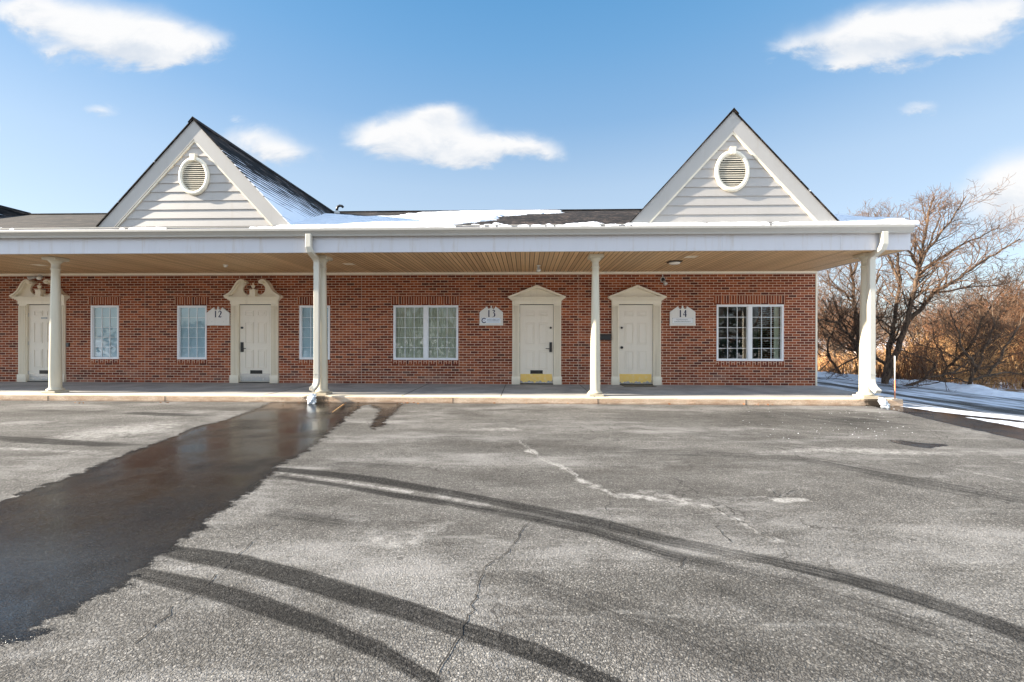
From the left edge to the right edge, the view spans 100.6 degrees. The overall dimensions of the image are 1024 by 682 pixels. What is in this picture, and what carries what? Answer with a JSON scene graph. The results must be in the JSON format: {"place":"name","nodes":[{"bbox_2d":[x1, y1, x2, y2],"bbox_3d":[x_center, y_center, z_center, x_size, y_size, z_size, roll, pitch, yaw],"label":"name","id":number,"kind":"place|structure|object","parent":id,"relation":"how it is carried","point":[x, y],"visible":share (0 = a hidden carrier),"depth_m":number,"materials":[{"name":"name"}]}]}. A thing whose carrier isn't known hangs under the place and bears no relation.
{"place":"outdoors","nodes":[
{"label":"outdoors","id":0,"kind":"place"},
{"bbox_2d":[74,402,772,404],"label":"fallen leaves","id":1,"kind":"object","parent":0,"point":[418,403],"visible":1,"depth_m":8.73,"materials":[{"name":"brown plant"}]},
{"bbox_2d":[0,382,902,405],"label":"sidewalk","id":2,"kind":"structure","parent":0,"point":[476,393],"depth_m":9.26,"materials":[{"name":"concrete"}]},
{"bbox_2d":[622,385,656,386],"bbox_3d":[3.255,1.177,10.950,0.812,0.012,0.430,0,0,2],"label":"doormat","id":3,"kind":"object","parent":2,"relation":"on","point":[639,386],"visible":1,"depth_m":10.75,"materials":[{"name":"rubber"}]},
{"bbox_2d":[894,356,895,398],"bbox_3d":[7.769,0.860,8.624,0.025,1.071,0.022,0,0,-21],"label":"driveway marker","id":4,"kind":"object","parent":2,"relation":"on","point":[894,381],"visible":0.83,"depth_m":8.62,"materials":[{"name":"white plastic"}]},
{"bbox_2d":[0,401,1023,681],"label":"parking lot","id":5,"kind":"structure","parent":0,"point":[892,551],"depth_m":2.77,"materials":[{"name":"grey asphalt"}]},
{"bbox_2d":[306,393,316,403],"bbox_3d":[-4.123,1.212,8.769,0.196,0.200,0.211,0,0,37],"label":"ice chunk","id":6,"kind":"object","parent":5,"relation":"on","point":[311,398],"visible":1,"depth_m":8.73,"materials":[{"name":"white ice"}]},
{"bbox_2d":[134,441,797,672],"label":"pavement cracks","id":7,"kind":"object","parent":5,"relation":"on","point":[478,580],"visible":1,"depth_m":2.47,"materials":[{"name":"asphalt"}]},
{"bbox_2d":[878,397,889,407],"bbox_3d":[7.356,1.236,8.417,0.188,0.190,0.197,0,0,2],"label":"ice chunk","id":8,"kind":"object","parent":5,"relation":"on","point":[883,402],"visible":1,"depth_m":8.37,"materials":[{"name":"white ice"}]},
{"bbox_2d":[0,0,1023,337],"label":"sky","id":9,"kind":"structure","parent":0,"point":[360,105],"materials":[{"name":"blue"}]},
{"bbox_2d":[817,377,1023,416],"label":"snow","id":10,"kind":"structure","parent":0,"point":[926,396],"depth_m":11.93,"materials":[{"name":"white snow"}]},
{"bbox_2d":[818,339,1023,392],"bbox_3d":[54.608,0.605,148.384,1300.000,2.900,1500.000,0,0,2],"label":"ground","id":11,"kind":"structure","parent":0,"point":[1008,389],"depth_m":16.87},
{"bbox_2d":[0,108,918,397],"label":"office building","id":12,"kind":"structure","parent":11,"relation":"on","point":[734,214],"depth_m":11.15,"materials":[{"name":"red brick"}]},
{"bbox_2d":[27,274,42,279],"bbox_3d":[-12.997,-1.716,11.621,0.385,0.176,0.227,0,0,2],"label":"flood lamp","id":13,"kind":"object","parent":12,"relation":"attached to","point":[39,277],"visible":1,"depth_m":11.56,"materials":[{"name":"metal"}]},
{"bbox_2d":[27,304,49,381],"bbox_3d":[-12.915,0.082,11.752,0.989,2.151,0.144,0,0,2],"label":"door","id":14,"kind":"structure","parent":12,"relation":"in","point":[39,314],"depth_m":11.75,"materials":[{"name":"white wood"}]},
{"bbox_2d":[91,305,118,358],"bbox_3d":[-11.188,-0.213,11.715,0.789,1.470,0.092,0,0,2],"label":"window","id":15,"kind":"structure","parent":12,"relation":"in","point":[104,318],"depth_m":11.75,"materials":[{"name":"glass"}]},
{"bbox_2d":[177,306,206,358],"bbox_3d":[-8.736,-0.205,11.639,0.821,1.466,0.092,0,0,2],"label":"window","id":16,"kind":"structure","parent":12,"relation":"in","point":[191,320],"depth_m":11.67,"materials":[{"name":"glass"}]},
{"bbox_2d":[206,307,229,324],"bbox_3d":[-7.987,-0.653,11.556,0.650,0.513,0.044,0,0,2],"label":"number sign","id":17,"kind":"object","parent":12,"relation":"attached to","point":[214,316],"visible":1,"depth_m":11.54,"materials":[{"name":"white"}]},
{"bbox_2d":[239,304,270,382],"bbox_3d":[-6.975,0.095,11.569,0.949,2.146,0.144,0,0,2],"label":"door","id":18,"kind":"structure","parent":12,"relation":"in","point":[255,319],"depth_m":11.56,"materials":[{"name":"white metal"}]},
{"bbox_2d":[299,305,329,359],"bbox_3d":[-5.337,-0.203,11.534,0.838,1.461,0.092,0,0,2],"label":"window","id":19,"kind":"structure","parent":12,"relation":"in","point":[306,312],"depth_m":11.57,"materials":[{"name":"plastic"}]},
{"bbox_2d":[393,305,457,359],"bbox_3d":[-2.313,-0.197,11.459,1.752,1.468,0.136,0,0,2],"label":"window","id":20,"kind":"structure","parent":12,"relation":"in","point":[420,332],"depth_m":11.49,"materials":[{"name":"glass"}]},
{"bbox_2d":[479,306,502,324],"bbox_3d":[-0.553,-0.654,11.324,0.636,0.530,0.049,0,0,2],"label":"number sign","id":21,"kind":"object","parent":12,"relation":"attached to","point":[492,316],"visible":1,"depth_m":11.31,"materials":[{"name":"white"}]},
{"bbox_2d":[520,304,553,384],"bbox_3d":[0.655,0.111,11.333,0.959,2.140,0.144,0,0,2],"label":"door","id":22,"kind":"structure","parent":12,"relation":"in","point":[536,320],"depth_m":11.33,"materials":[{"name":"white metal"}]},
{"bbox_2d":[600,334,610,339],"bbox_3d":[2.416,-0.082,11.211,0.394,0.165,0.097,0,0,2],"label":"wall mailbox","id":23,"kind":"object","parent":12,"relation":"attached to","point":[605,336],"depth_m":11.17,"materials":[{"name":"black metal"}]},
{"bbox_2d":[619,304,652,384],"bbox_3d":[3.275,0.117,11.244,0.956,2.137,0.161,0,0,2],"label":"door","id":24,"kind":"structure","parent":12,"relation":"in","point":[635,320],"depth_m":11.24,"materials":[{"name":"white metal"}]},
{"bbox_2d":[660,274,667,284],"bbox_3d":[3.978,-1.580,11.124,0.128,0.318,0.195,0,0,-9],"label":"wall lamp","id":25,"kind":"object","parent":12,"relation":"attached to","point":[662,280],"visible":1,"depth_m":11.16,"materials":[{"name":"metal"}]},
{"bbox_2d":[667,260,681,264],"bbox_3d":[3.717,-1.762,9.720,0.280,0.074,0.250,0,0,2],"label":"soffit fixture","id":26,"kind":"object","parent":12,"relation":"attached to","point":[673,262],"visible":1,"depth_m":9.62,"materials":[{"name":"white metal"}]},
{"bbox_2d":[669,306,695,325],"bbox_3d":[4.482,-0.641,11.168,0.672,0.530,0.049,0,0,2],"label":"number sign","id":27,"kind":"object","parent":12,"relation":"attached to","point":[682,316],"visible":1,"depth_m":11.15,"materials":[{"name":"white"}]},
{"bbox_2d":[716,304,783,360],"bbox_3d":[6.240,-0.190,11.210,1.728,1.481,0.166,0,0,2],"label":"window","id":28,"kind":"structure","parent":12,"relation":"in","point":[748,327],"depth_m":11.15,"materials":[{"name":"plastic"}]},
{"bbox_2d":[817,288,849,360],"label":"woodland tree","id":29,"kind":"object","parent":11,"relation":"on","point":[833,353],"visible":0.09,"depth_m":23.73,"materials":[{"name":"brown plant"}]},
{"bbox_2d":[817,305,854,365],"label":"woodland tree","id":30,"kind":"object","parent":11,"relation":"on","point":[840,338],"visible":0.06,"depth_m":27.74,"materials":[{"name":"brown plant"}]},
{"bbox_2d":[817,290,856,365],"bbox_3d":[19.916,-0.642,26.578,3.859,5.512,3.334,0,0,-42],"label":"woodland tree","id":31,"kind":"object","parent":11,"relation":"on","point":[838,342],"visible":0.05,"depth_m":25.92,"materials":[{"name":"brown plant"}]},
{"bbox_2d":[817,272,884,364],"bbox_3d":[22.761,-1.213,29.008,4.736,6.764,4.092,0,0,-34],"label":"woodland tree","id":32,"kind":"object","parent":11,"relation":"on","point":[850,320],"visible":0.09,"depth_m":29.01,"materials":[{"name":"brown plant"}]},
{"bbox_2d":[817,268,904,373],"bbox_3d":[15.336,-0.679,20.131,4.759,5.022,4.331,0,0,19],"label":"woodland tree","id":33,"kind":"object","parent":11,"relation":"on","point":[828,355],"visible":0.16,"depth_m":19.82,"materials":[{"name":"brown plant"}]},
{"bbox_2d":[825,292,902,356],"bbox_3d":[17.135,-0.229,20.782,3.624,4.214,2.776,0,0,28],"label":"woodland tree","id":34,"kind":"object","parent":11,"relation":"on","point":[855,337],"visible":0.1,"depth_m":20.91,"materials":[{"name":"brown plant"}]},
{"bbox_2d":[817,199,913,370],"bbox_3d":[13.673,-2.010,17.542,6.234,7.648,3.308,0,0,-10],"label":"bare tree","id":35,"kind":"object","parent":11,"relation":"on","point":[855,326],"visible":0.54,"depth_m":17.34,"materials":[{"name":"brown plant"}]},
{"bbox_2d":[845,311,898,353],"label":"woodland tree","id":36,"kind":"object","parent":11,"relation":"on","point":[878,338],"visible":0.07,"depth_m":31.21,"materials":[{"name":"brown plant"}]},
{"bbox_2d":[876,307,906,347],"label":"woodland tree","id":37,"kind":"object","parent":11,"relation":"on","point":[884,331],"visible":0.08,"depth_m":51.65,"materials":[{"name":"brown plant"}]},
{"bbox_2d":[817,208,993,380],"bbox_3d":[15.118,-1.507,17.720,6.463,6.820,5.882,0,0,42],"label":"woodland tree","id":38,"kind":"object","parent":11,"relation":"on","point":[839,332],"visible":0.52,"depth_m":17.25,"materials":[{"name":"brown plant"}]},
{"bbox_2d":[894,313,935,351],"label":"woodland tree","id":39,"kind":"object","parent":11,"relation":"on","point":[912,331],"visible":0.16,"depth_m":35.33,"materials":[{"name":"brown plant"}]},
{"bbox_2d":[883,280,947,365],"bbox_3d":[22.741,-0.633,23.300,3.868,5.525,3.342,0,0,40],"label":"woodland tree","id":40,"kind":"object","parent":11,"relation":"on","point":[915,321],"visible":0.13,"depth_m":23.45,"materials":[{"name":"brown plant"}]},
{"bbox_2d":[817,317,1023,389],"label":"dry brush","id":41,"kind":"object","parent":11,"relation":"on","point":[900,370],"visible":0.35,"depth_m":18.53,"materials":[{"name":"brown plant"}]},
{"bbox_2d":[817,371,1023,398],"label":"snow bank","id":42,"kind":"structure","parent":11,"relation":"on","point":[977,389],"depth_m":14.02,"materials":[{"name":"white snow"}]},
{"bbox_2d":[885,285,976,352],"bbox_3d":[24.162,-0.552,23.633,4.486,5.217,3.436,0,0,-8],"label":"woodland tree","id":43,"kind":"object","parent":11,"relation":"on","point":[937,316],"visible":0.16,"depth_m":24.02,"materials":[{"name":"brown plant"}]},
{"bbox_2d":[909,301,957,352],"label":"woodland tree","id":44,"kind":"object","parent":11,"relation":"on","point":[929,324],"visible":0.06,"depth_m":29.45,"materials":[{"name":"brown plant"}]},
{"bbox_2d":[846,174,1023,383],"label":"bare tree","id":45,"kind":"object","parent":11,"relation":"on","point":[919,275],"visible":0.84,"depth_m":15.68,"materials":[{"name":"brown plant"}]},
{"bbox_2d":[876,309,1023,385],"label":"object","id":46,"kind":"object","parent":11,"relation":"on","point":[931,361],"visible":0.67,"depth_m":15.27,"materials":[{"name":"brown plant"}]},
{"bbox_2d":[877,273,1023,390],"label":"bush","id":47,"kind":"object","parent":11,"relation":"on","point":[972,371],"visible":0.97,"depth_m":13.92,"materials":[{"name":"brown plant"}]},
{"bbox_2d":[883,257,1023,389],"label":"woodland tree","id":48,"kind":"object","parent":11,"relation":"on","point":[982,317],"visible":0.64,"depth_m":15.86,"materials":[{"name":"brown plant"}]},
{"bbox_2d":[908,293,1022,351],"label":"woodland tree","id":49,"kind":"object","parent":11,"relation":"on","point":[951,322],"visible":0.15,"depth_m":22.28,"materials":[{"name":"brown plant"}]},
{"bbox_2d":[908,262,1023,379],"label":"woodland tree","id":50,"kind":"object","parent":11,"relation":"on","point":[987,314],"visible":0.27,"depth_m":19.91,"materials":[{"name":"brown plant"}]},
{"bbox_2d":[930,263,1023,383],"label":"woodland tree","id":51,"kind":"object","parent":11,"relation":"on","point":[983,313],"visible":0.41,"depth_m":18.16,"materials":[{"name":"brown plant"}]},
{"bbox_2d":[933,283,1023,375],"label":"woodland tree","id":52,"kind":"object","parent":11,"relation":"on","point":[980,309],"visible":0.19,"depth_m":20.22,"materials":[{"name":"brown plant"}]},
{"bbox_2d":[961,269,1023,376],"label":"woodland tree","id":53,"kind":"object","parent":11,"relation":"on","point":[1005,303],"visible":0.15,"depth_m":20.50,"materials":[{"name":"brown plant"}]},
{"bbox_2d":[963,301,1023,386],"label":"woodland tree","id":54,"kind":"object","parent":11,"relation":"on","point":[1021,344],"visible":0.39,"depth_m":17.47,"materials":[{"name":"brown plant"}]},
{"bbox_2d":[996,284,1023,355],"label":"woodland tree","id":55,"kind":"object","parent":11,"relation":"on","point":[1013,316],"visible":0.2,"depth_m":19.39,"materials":[{"name":"brown plant"}]}
]}

